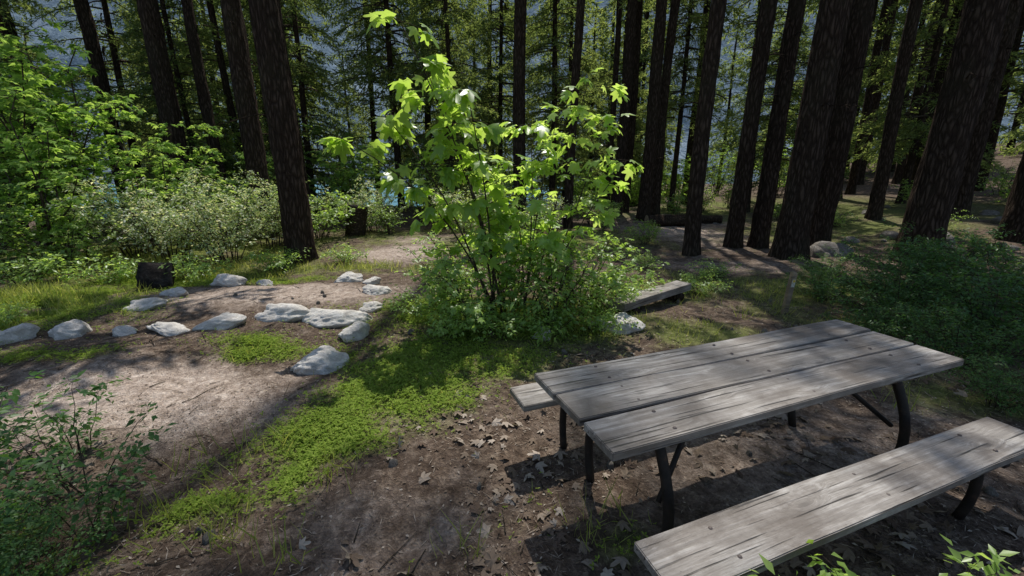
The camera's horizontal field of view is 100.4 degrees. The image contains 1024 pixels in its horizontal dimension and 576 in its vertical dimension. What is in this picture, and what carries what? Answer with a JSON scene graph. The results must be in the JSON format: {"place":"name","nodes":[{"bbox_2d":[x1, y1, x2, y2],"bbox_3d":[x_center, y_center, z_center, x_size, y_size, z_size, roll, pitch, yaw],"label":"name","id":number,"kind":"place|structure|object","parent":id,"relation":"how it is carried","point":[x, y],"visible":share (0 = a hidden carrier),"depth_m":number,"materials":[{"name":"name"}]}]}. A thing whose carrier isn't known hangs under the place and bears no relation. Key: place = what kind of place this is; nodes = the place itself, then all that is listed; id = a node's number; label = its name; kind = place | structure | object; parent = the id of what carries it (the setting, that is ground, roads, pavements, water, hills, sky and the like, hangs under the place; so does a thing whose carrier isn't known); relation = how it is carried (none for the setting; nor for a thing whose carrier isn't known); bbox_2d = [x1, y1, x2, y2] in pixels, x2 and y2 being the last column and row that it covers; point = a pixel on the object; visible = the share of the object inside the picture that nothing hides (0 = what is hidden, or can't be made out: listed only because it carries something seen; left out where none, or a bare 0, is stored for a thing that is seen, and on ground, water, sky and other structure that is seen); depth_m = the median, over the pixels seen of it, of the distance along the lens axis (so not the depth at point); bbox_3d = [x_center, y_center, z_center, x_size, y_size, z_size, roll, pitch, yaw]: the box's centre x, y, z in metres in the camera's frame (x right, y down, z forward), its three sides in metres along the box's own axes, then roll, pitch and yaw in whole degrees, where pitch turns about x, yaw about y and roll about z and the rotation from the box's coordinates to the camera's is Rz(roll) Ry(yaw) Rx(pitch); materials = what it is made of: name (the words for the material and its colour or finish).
{"place":"outdoors","nodes":[
{"label":"outdoors","id":0,"kind":"place"},
{"bbox_2d":[0,142,1023,575],"bbox_3d":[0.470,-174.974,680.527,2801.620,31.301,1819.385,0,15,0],"label":"ground","id":1,"kind":"structure","parent":0,"point":[370,542],"depth_m":3.11,"materials":[{"name":"brown soil"}]},
{"bbox_2d":[0,252,97,288],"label":"shrub","id":2,"kind":"object","parent":1,"relation":"on","point":[47,263],"visible":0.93,"depth_m":6.82,"materials":[{"name":"green plant"}]},
{"bbox_2d":[0,469,99,573],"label":"forest shrub","id":3,"kind":"object","parent":1,"relation":"on","point":[15,516],"visible":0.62,"depth_m":2.05,"materials":[{"name":"green plant"}]},
{"bbox_2d":[0,480,126,575],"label":"forest shrub","id":4,"kind":"object","parent":1,"relation":"on","point":[17,559],"visible":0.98,"depth_m":1.89,"materials":[{"name":"green plant"}]},
{"bbox_2d":[0,0,130,231],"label":"maple","id":5,"kind":"object","parent":1,"relation":"on","point":[29,9],"visible":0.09,"depth_m":13.38,"materials":[{"name":"green plant"}]},
{"bbox_2d":[0,375,131,463],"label":"sprig plant","id":6,"kind":"object","parent":1,"relation":"on","point":[68,451],"visible":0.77,"depth_m":2.83,"materials":[{"name":"green plant"}]},
{"bbox_2d":[0,21,136,238],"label":"vine maple","id":7,"kind":"object","parent":1,"relation":"on","point":[16,116],"visible":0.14,"depth_m":12.50,"materials":[{"name":"green plant"}]},
{"bbox_2d":[0,18,138,256],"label":"vine maple","id":8,"kind":"object","parent":1,"relation":"on","point":[22,75],"visible":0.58,"depth_m":9.43,"materials":[{"name":"green plant"}]},
{"bbox_2d":[0,87,144,271],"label":"vine maple","id":9,"kind":"object","parent":1,"relation":"on","point":[60,175],"visible":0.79,"depth_m":7.96,"materials":[{"name":"green plant"}]},
{"bbox_2d":[0,203,146,277],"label":"shrub","id":10,"kind":"object","parent":1,"relation":"on","point":[71,241],"visible":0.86,"depth_m":7.94,"materials":[{"name":"green plant"}]},
{"bbox_2d":[0,369,157,502],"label":"sprig plant","id":11,"kind":"object","parent":1,"relation":"on","point":[28,460],"visible":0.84,"depth_m":2.44,"materials":[{"name":"green plant"}]},
{"bbox_2d":[0,423,176,556],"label":"sprig plant","id":12,"kind":"object","parent":1,"relation":"on","point":[116,496],"visible":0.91,"depth_m":2.12,"materials":[{"name":"green plant"}]},
{"bbox_2d":[65,0,139,226],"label":"fir tree","id":13,"kind":"object","parent":1,"relation":"on","point":[90,36],"visible":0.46,"depth_m":14.94,"materials":[{"name":"brown plant"}]},
{"bbox_2d":[17,0,190,204],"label":"fir tree","id":14,"kind":"object","parent":1,"relation":"on","point":[117,68],"visible":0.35,"depth_m":16.97,"materials":[{"name":"green plant"}]},
{"bbox_2d":[59,252,153,285],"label":"shrub","id":15,"kind":"object","parent":1,"relation":"on","point":[122,272],"visible":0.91,"depth_m":7.09,"materials":[{"name":"green plant"}]},
{"bbox_2d":[15,101,222,246],"bbox_3d":[-8.782,-2.632,10.322,3.059,3.297,4.321,4,16,15],"label":"vine maple","id":16,"kind":"object","parent":1,"relation":"on","point":[169,147],"visible":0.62,"depth_m":9.82,"materials":[{"name":"green plant"}]},
{"bbox_2d":[50,178,191,257],"bbox_3d":[-8.346,-1.569,9.361,1.976,1.753,2.602,14,21,41],"label":"oceanspray shrub","id":17,"kind":"object","parent":1,"relation":"on","point":[127,242],"visible":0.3,"depth_m":9.06,"materials":[{"name":"green plant"}]},
{"bbox_2d":[45,163,241,260],"bbox_3d":[-7.011,-1.418,8.294,2.992,2.016,2.272,-4,16,-13],"label":"oceanspray shrub","id":18,"kind":"object","parent":1,"relation":"on","point":[148,235],"visible":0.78,"depth_m":8.27,"materials":[{"name":"green plant"}]},
{"bbox_2d":[135,262,175,291],"bbox_3d":[-5.798,-0.179,6.957,0.502,0.496,0.508,0,13,-36],"label":"burnt log section","id":19,"kind":"object","parent":1,"relation":"on","point":[153,275],"visible":0.73,"depth_m":6.79,"materials":[{"name":"brown wood"}]},
{"bbox_2d":[87,1,231,207],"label":"fir tree","id":20,"kind":"object","parent":1,"relation":"on","point":[142,142],"visible":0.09,"depth_m":21.73,"materials":[{"name":"green plant"}]},
{"bbox_2d":[129,0,208,229],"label":"fir tree","id":21,"kind":"object","parent":1,"relation":"on","point":[165,94],"visible":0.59,"depth_m":13.03,"materials":[{"name":"brown plant"}]},
{"bbox_2d":[108,0,246,219],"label":"fir tree","id":22,"kind":"object","parent":1,"relation":"on","point":[173,55],"visible":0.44,"depth_m":14.74,"materials":[{"name":"green plant"}]},
{"bbox_2d":[104,170,280,264],"bbox_3d":[-6.178,-1.445,8.769,2.173,1.929,2.862,3,16,10],"label":"oceanspray shrub","id":23,"kind":"object","parent":1,"relation":"on","point":[210,229],"visible":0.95,"depth_m":8.47,"materials":[{"name":"green plant"}]},
{"bbox_2d":[158,250,242,281],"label":"shrub","id":24,"kind":"object","parent":1,"relation":"on","point":[191,265],"visible":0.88,"depth_m":7.38,"materials":[{"name":"green plant"}]},
{"bbox_2d":[126,0,276,217],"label":"fir tree","id":25,"kind":"object","parent":1,"relation":"on","point":[206,52],"visible":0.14,"depth_m":18.14,"materials":[{"name":"green plant"}]},
{"bbox_2d":[173,0,230,222],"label":"fir tree","id":26,"kind":"object","parent":1,"relation":"on","point":[203,96],"visible":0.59,"depth_m":13.97,"materials":[{"name":"brown plant"}]},
{"bbox_2d":[136,173,275,243],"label":"shrub","id":27,"kind":"object","parent":1,"relation":"on","point":[214,192],"visible":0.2,"depth_m":10.43,"materials":[{"name":"green plant"}]},
{"bbox_2d":[143,123,278,229],"bbox_3d":[-8.482,-3.321,13.066,4.051,3.091,2.868,-13,20,-40],"label":"vine maple","id":28,"kind":"object","parent":1,"relation":"on","point":[213,133],"visible":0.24,"depth_m":12.31,"materials":[{"name":"green plant"}]},
{"bbox_2d":[203,0,253,217],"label":"fir tree","id":29,"kind":"object","parent":1,"relation":"on","point":[221,61],"visible":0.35,"depth_m":17.62,"materials":[{"name":"brown plant"}]},
{"bbox_2d":[220,0,278,238],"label":"fir tree","id":30,"kind":"object","parent":1,"relation":"on","point":[245,97],"visible":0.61,"depth_m":10.93,"materials":[{"name":"brown plant"}]},
{"bbox_2d":[176,0,333,206],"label":"fir tree","id":31,"kind":"object","parent":1,"relation":"on","point":[221,32],"visible":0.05,"depth_m":22.11,"materials":[{"name":"green plant"}]},
{"bbox_2d":[220,0,318,264],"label":"fir tree","id":32,"kind":"object","parent":1,"relation":"on","point":[284,137],"visible":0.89,"depth_m":8.35,"materials":[{"name":"brown plant"}]},
{"bbox_2d":[226,167,333,248],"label":"oceanspray shrub","id":33,"kind":"object","parent":1,"relation":"on","point":[273,205],"visible":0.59,"depth_m":10.39,"materials":[{"name":"green plant"}]},
{"bbox_2d":[254,303,309,321],"bbox_3d":[-2.810,0.340,5.269,0.690,0.306,0.363,-2,21,6],"label":"rock","id":34,"kind":"object","parent":1,"relation":"on","point":[287,312],"visible":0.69,"depth_m":5.15,"materials":[{"name":"stone"}]},
{"bbox_2d":[213,0,366,131],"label":"fir tree","id":35,"kind":"object","parent":1,"relation":"on","point":[300,30],"visible":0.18,"depth_m":19.50,"materials":[{"name":"green plant"}]},
{"bbox_2d":[240,0,366,217],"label":"fir tree","id":36,"kind":"object","parent":1,"relation":"on","point":[300,74],"visible":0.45,"depth_m":16.93,"materials":[{"name":"green plant"}]},
{"bbox_2d":[262,190,369,238],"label":"shrub","id":37,"kind":"object","parent":1,"relation":"on","point":[335,212],"visible":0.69,"depth_m":11.39,"materials":[{"name":"green plant"}]},
{"bbox_2d":[290,345,348,374],"bbox_3d":[-1.870,0.755,4.184,0.474,0.340,0.494,10,18,31],"label":"rock","id":38,"kind":"object","parent":1,"relation":"on","point":[324,360],"visible":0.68,"depth_m":4.03,"materials":[{"name":"stone"}]},
{"bbox_2d":[302,308,372,327],"bbox_3d":[-2.154,0.417,5.230,0.900,0.329,0.449,-1,8,-10],"label":"rock","id":39,"kind":"object","parent":1,"relation":"on","point":[323,318],"visible":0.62,"depth_m":5.10,"materials":[{"name":"stone"}]},
{"bbox_2d":[0,273,682,575],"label":"clover ground cover","id":40,"kind":"object","parent":1,"relation":"on","point":[353,436],"visible":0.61,"depth_m":3.60,"materials":[{"name":"green plant"}]},
{"bbox_2d":[299,124,391,211],"bbox_3d":[-7.368,-4.845,17.709,4.861,3.710,3.442,7,17,25],"label":"vine maple","id":41,"kind":"object","parent":1,"relation":"on","point":[318,178],"visible":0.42,"depth_m":17.41,"materials":[{"name":"green plant"}]},
{"bbox_2d":[317,136,387,212],"bbox_3d":[-5.376,-3.616,14.468,1.988,2.997,2.414,0,15,0],"label":"vine maple","id":42,"kind":"object","parent":1,"relation":"on","point":[342,182],"visible":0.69,"depth_m":14.40,"materials":[{"name":"green plant"}]},
{"bbox_2d":[311,0,432,205],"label":"fir tree","id":43,"kind":"object","parent":1,"relation":"on","point":[373,133],"visible":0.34,"depth_m":22.63,"materials":[{"name":"green plant"}]},
{"bbox_2d":[312,0,465,210],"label":"fir tree","id":44,"kind":"object","parent":1,"relation":"on","point":[389,73],"visible":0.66,"depth_m":18.67,"materials":[{"name":"green plant"}]},
{"bbox_2d":[315,9,519,321],"bbox_3d":[-1.002,-1.179,4.754,2.216,3.225,1.127,0,15,0],"label":"bigleaf maple sapling","id":45,"kind":"object","parent":1,"relation":"on","point":[455,105],"visible":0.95,"depth_m":4.54,"materials":[{"name":"green plant"}]},
{"bbox_2d":[391,227,496,305],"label":"shrub","id":46,"kind":"object","parent":1,"relation":"on","point":[430,261],"visible":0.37,"depth_m":5.40,"materials":[{"name":"green plant"}]},
{"bbox_2d":[389,0,505,202],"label":"fir tree","id":47,"kind":"object","parent":1,"relation":"on","point":[446,18],"visible":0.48,"depth_m":16.94,"materials":[{"name":"green plant"}]},
{"bbox_2d":[386,1,510,192],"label":"fir tree","id":48,"kind":"object","parent":1,"relation":"on","point":[466,47],"visible":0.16,"depth_m":22.04,"materials":[{"name":"green plant"}]},
{"bbox_2d":[409,295,499,339],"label":"shrub","id":49,"kind":"object","parent":1,"relation":"on","point":[443,328],"visible":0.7,"depth_m":4.60,"materials":[{"name":"green plant"}]},
{"bbox_2d":[8,261,921,575],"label":"grass tufts","id":50,"kind":"object","parent":1,"relation":"on","point":[208,529],"visible":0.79,"depth_m":2.33,"materials":[{"name":"green plant"}]},
{"bbox_2d":[394,236,543,337],"bbox_3d":[-0.474,-0.036,4.851,1.679,1.099,1.960,9,18,30],"label":"shrub","id":51,"kind":"object","parent":1,"relation":"on","point":[430,279],"visible":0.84,"depth_m":4.69,"materials":[{"name":"green plant"}]},
{"bbox_2d":[444,301,546,341],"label":"shrub","id":52,"kind":"object","parent":1,"relation":"on","point":[502,323],"visible":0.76,"depth_m":4.48,"materials":[{"name":"green plant"}]},
{"bbox_2d":[453,0,551,190],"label":"fir tree","id":53,"kind":"object","parent":1,"relation":"on","point":[488,28],"visible":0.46,"depth_m":22.32,"materials":[{"name":"green plant"}]},
{"bbox_2d":[487,0,535,220],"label":"fir tree","id":54,"kind":"object","parent":1,"relation":"on","point":[519,28],"visible":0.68,"depth_m":15.14,"materials":[{"name":"brown plant"}]},
{"bbox_2d":[0,259,1023,575],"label":"leaf litter","id":55,"kind":"object","parent":1,"relation":"on","point":[350,559],"visible":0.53,"depth_m":2.58,"materials":[{"name":"brown plant"}]},
{"bbox_2d":[0,0,1023,218],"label":"distant forest","id":56,"kind":"object","parent":1,"relation":"on","point":[1009,140],"visible":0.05,"depth_m":31.57,"materials":[{"name":"green plant"}]},
{"bbox_2d":[0,224,1023,575],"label":"grass","id":57,"kind":"structure","parent":1,"relation":"on","point":[16,292],"depth_m":6.17,"materials":[{"name":"green plant"}]},
{"bbox_2d":[1,265,1023,575],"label":"fallen twigs","id":58,"kind":"object","parent":1,"relation":"on","point":[483,483],"visible":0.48,"depth_m":2.72,"materials":[{"name":"brown wood"}]},
{"bbox_2d":[452,212,578,313],"bbox_3d":[0.113,-0.322,5.518,2.060,1.334,2.356,-4,16,-15],"label":"shrub","id":59,"kind":"object","parent":1,"relation":"on","point":[507,258],"visible":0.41,"depth_m":4.98,"materials":[{"name":"green plant"}]},
{"bbox_2d":[502,296,592,347],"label":"shrub","id":60,"kind":"object","parent":1,"relation":"on","point":[537,328],"visible":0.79,"depth_m":4.61,"materials":[{"name":"green plant"}]},
{"bbox_2d":[487,0,614,209],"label":"fir tree","id":61,"kind":"object","parent":1,"relation":"on","point":[545,12],"visible":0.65,"depth_m":18.75,"materials":[{"name":"green plant"}]},
{"bbox_2d":[499,231,622,339],"bbox_3d":[0.378,0.007,4.828,1.834,1.109,1.271,-14,21,-42],"label":"shrub","id":62,"kind":"object","parent":1,"relation":"on","point":[549,294],"visible":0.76,"depth_m":4.76,"materials":[{"name":"green plant"}]},
{"bbox_2d":[483,67,643,316],"bbox_3d":[0.551,-0.982,4.909,1.913,2.784,1.214,0,15,0],"label":"bigleaf maple sapling","id":63,"kind":"object","parent":1,"relation":"on","point":[552,239],"visible":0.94,"depth_m":4.80,"materials":[{"name":"green plant"}]},
{"bbox_2d":[525,0,611,206],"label":"fir tree","id":64,"kind":"object","parent":1,"relation":"on","point":[583,160],"visible":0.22,"depth_m":23.74,"materials":[{"name":"green plant"}]},
{"bbox_2d":[544,0,597,228],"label":"fir tree","id":65,"kind":"object","parent":1,"relation":"on","point":[576,59],"visible":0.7,"depth_m":13.38,"materials":[{"name":"brown plant"}]},
{"bbox_2d":[504,226,669,311],"bbox_3d":[0.982,-0.239,5.423,1.784,1.168,2.082,12,20,38],"label":"shrub","id":66,"kind":"object","parent":1,"relation":"on","point":[613,275],"visible":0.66,"depth_m":5.21,"materials":[{"name":"green plant"}]},
{"bbox_2d":[559,301,642,335],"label":"shrub","id":67,"kind":"object","parent":1,"relation":"on","point":[607,317],"visible":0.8,"depth_m":4.70,"materials":[{"name":"green plant"}]},
{"bbox_2d":[595,0,642,214],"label":"fir tree","id":68,"kind":"object","parent":1,"relation":"on","point":[627,81],"visible":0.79,"depth_m":16.54,"materials":[{"name":"brown plant"}]},
{"bbox_2d":[590,0,651,209],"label":"fir tree","id":69,"kind":"object","parent":1,"relation":"on","point":[619,20],"visible":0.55,"depth_m":17.67,"materials":[{"name":"brown plant"}]},
{"bbox_2d":[592,0,655,212],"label":"fir tree","id":70,"kind":"object","parent":1,"relation":"on","point":[631,131],"visible":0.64,"depth_m":18.26,"materials":[{"name":"brown plant"}]},
{"bbox_2d":[608,280,691,313],"bbox_3d":[1.954,0.155,5.934,1.650,0.240,0.280,-12,20,-38],"label":"log bench","id":71,"kind":"object","parent":1,"relation":"on","point":[674,290],"visible":0.93,"depth_m":5.83,"materials":[{"name":"grey wood"}]},
{"bbox_2d":[628,0,684,220],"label":"fir tree","id":72,"kind":"object","parent":1,"relation":"on","point":[649,151],"visible":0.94,"depth_m":14.94,"materials":[{"name":"brown plant"}]},
{"bbox_2d":[648,0,706,214],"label":"fir tree","id":73,"kind":"object","parent":1,"relation":"on","point":[664,99],"visible":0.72,"depth_m":16.59,"materials":[{"name":"brown plant"}]},
{"bbox_2d":[615,0,745,210],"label":"fir tree","id":74,"kind":"object","parent":1,"relation":"on","point":[688,36],"visible":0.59,"depth_m":19.38,"materials":[{"name":"green plant"}]},
{"bbox_2d":[673,0,734,256],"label":"fir tree","id":75,"kind":"object","parent":1,"relation":"on","point":[699,156],"visible":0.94,"depth_m":9.02,"materials":[{"name":"brown plant"}]},
{"bbox_2d":[704,0,819,206],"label":"fir tree","id":76,"kind":"object","parent":1,"relation":"on","point":[769,72],"visible":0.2,"depth_m":18.40,"materials":[{"name":"green plant"}]},
{"bbox_2d":[722,0,810,248],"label":"fir tree","id":77,"kind":"object","parent":1,"relation":"on","point":[734,236],"visible":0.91,"depth_m":9.99,"materials":[{"name":"brown plant"}]},
{"bbox_2d":[510,319,1023,575],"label":"picnic table","id":78,"kind":"object","parent":1,"relation":"on","point":[657,402],"visible":0.99,"depth_m":2.08,"materials":[{"name":"grey wood"}]},
{"bbox_2d":[737,0,805,248],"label":"fir tree","id":79,"kind":"object","parent":1,"relation":"on","point":[761,225],"visible":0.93,"depth_m":10.14,"materials":[{"name":"brown plant"}]},
{"bbox_2d":[767,0,883,259],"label":"fir tree","id":80,"kind":"object","parent":1,"relation":"on","point":[791,239],"visible":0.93,"depth_m":8.58,"materials":[{"name":"brown plant"}]},
{"bbox_2d":[776,264,894,303],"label":"forest shrub","id":81,"kind":"object","parent":1,"relation":"on","point":[816,278],"visible":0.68,"depth_m":6.12,"materials":[{"name":"green plant"}]},
{"bbox_2d":[810,0,877,245],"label":"fir tree","id":82,"kind":"object","parent":1,"relation":"on","point":[849,80],"visible":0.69,"depth_m":10.01,"materials":[{"name":"brown plant"}]},
{"bbox_2d":[844,0,896,194],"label":"fir tree","id":83,"kind":"object","parent":1,"relation":"on","point":[851,187],"visible":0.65,"depth_m":20.29,"materials":[{"name":"brown plant"}]},
{"bbox_2d":[857,0,905,184],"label":"fir tree","id":84,"kind":"object","parent":1,"relation":"on","point":[876,99],"visible":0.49,"depth_m":22.91,"materials":[{"name":"brown plant"}]},
{"bbox_2d":[820,298,956,344],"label":"forest shrub","id":85,"kind":"object","parent":1,"relation":"on","point":[888,323],"visible":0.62,"depth_m":4.81,"materials":[{"name":"green plant"}]},
{"bbox_2d":[803,263,992,335],"bbox_3d":[4.684,0.175,5.279,1.835,0.783,1.631,11,19,35],"label":"forest shrub","id":86,"kind":"object","parent":1,"relation":"on","point":[878,299],"visible":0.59,"depth_m":5.19,"materials":[{"name":"green plant"}]},
{"bbox_2d":[864,0,945,219],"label":"fir tree","id":87,"kind":"object","parent":1,"relation":"on","point":[875,207],"visible":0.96,"depth_m":12.95,"materials":[{"name":"brown plant"}]},
{"bbox_2d":[820,235,1022,315],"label":"forest shrub","id":88,"kind":"object","parent":1,"relation":"on","point":[870,270],"visible":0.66,"depth_m":5.75,"materials":[{"name":"green plant"}]},
{"bbox_2d":[834,217,1023,294],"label":"forest shrub","id":89,"kind":"object","parent":1,"relation":"on","point":[977,240],"visible":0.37,"depth_m":6.31,"materials":[{"name":"green plant"}]},
{"bbox_2d":[847,0,1023,203],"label":"fir tree","id":90,"kind":"object","parent":1,"relation":"on","point":[920,126],"visible":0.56,"depth_m":15.60,"materials":[{"name":"green plant"}]},
{"bbox_2d":[907,0,964,196],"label":"fir tree","id":91,"kind":"object","parent":1,"relation":"on","point":[936,89],"visible":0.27,"depth_m":16.40,"materials":[{"name":"brown plant"}]},
{"bbox_2d":[852,301,1023,386],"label":"forest shrub","id":92,"kind":"object","parent":1,"relation":"on","point":[938,344],"visible":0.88,"depth_m":4.15,"materials":[{"name":"green plant"}]},
{"bbox_2d":[863,233,1023,321],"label":"forest shrub","id":93,"kind":"object","parent":1,"relation":"on","point":[972,266],"visible":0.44,"depth_m":5.55,"materials":[{"name":"green plant"}]},
{"bbox_2d":[871,263,1023,352],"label":"forest shrub","id":94,"kind":"object","parent":1,"relation":"on","point":[985,313],"visible":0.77,"depth_m":4.65,"materials":[{"name":"green plant"}]},
{"bbox_2d":[888,0,1017,262],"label":"fir tree","id":95,"kind":"object","parent":1,"relation":"on","point":[937,181],"visible":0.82,"depth_m":8.04,"materials":[{"name":"brown plant"}]},
{"bbox_2d":[907,1,1023,190],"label":"fir tree","id":96,"kind":"object","parent":1,"relation":"on","point":[1001,104],"visible":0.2,"depth_m":17.43,"materials":[{"name":"brown plant"}]},
{"bbox_2d":[918,223,1023,297],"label":"forest shrub","id":97,"kind":"object","parent":1,"relation":"on","point":[1017,261],"visible":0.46,"depth_m":6.66,"materials":[{"name":"green plant"}]},
{"bbox_2d":[939,534,1020,575],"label":"seedling","id":98,"kind":"object","parent":1,"relation":"on","point":[996,560],"visible":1,"depth_m":1.59,"materials":[{"name":"green plant"}]},
{"bbox_2d":[942,352,1023,415],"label":"forest shrub","id":99,"kind":"object","parent":1,"relation":"on","point":[996,391],"visible":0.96,"depth_m":3.44,"materials":[{"name":"green plant"}]},
{"bbox_2d":[951,0,1023,215],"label":"fir tree","id":100,"kind":"object","parent":1,"relation":"on","point":[973,161],"visible":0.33,"depth_m":12.27,"materials":[{"name":"brown plant"}]},
{"bbox_2d":[992,25,1023,243],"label":"fir tree","id":101,"kind":"object","parent":1,"relation":"on","point":[1013,216],"visible":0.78,"depth_m":10.13,"materials":[{"name":"brown plant"}]},
{"bbox_2d":[1,0,1023,184],"bbox_3d":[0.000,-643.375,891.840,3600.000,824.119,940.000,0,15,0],"label":"mountain","id":102,"kind":"structure","parent":0,"point":[55,33],"depth_m":801.81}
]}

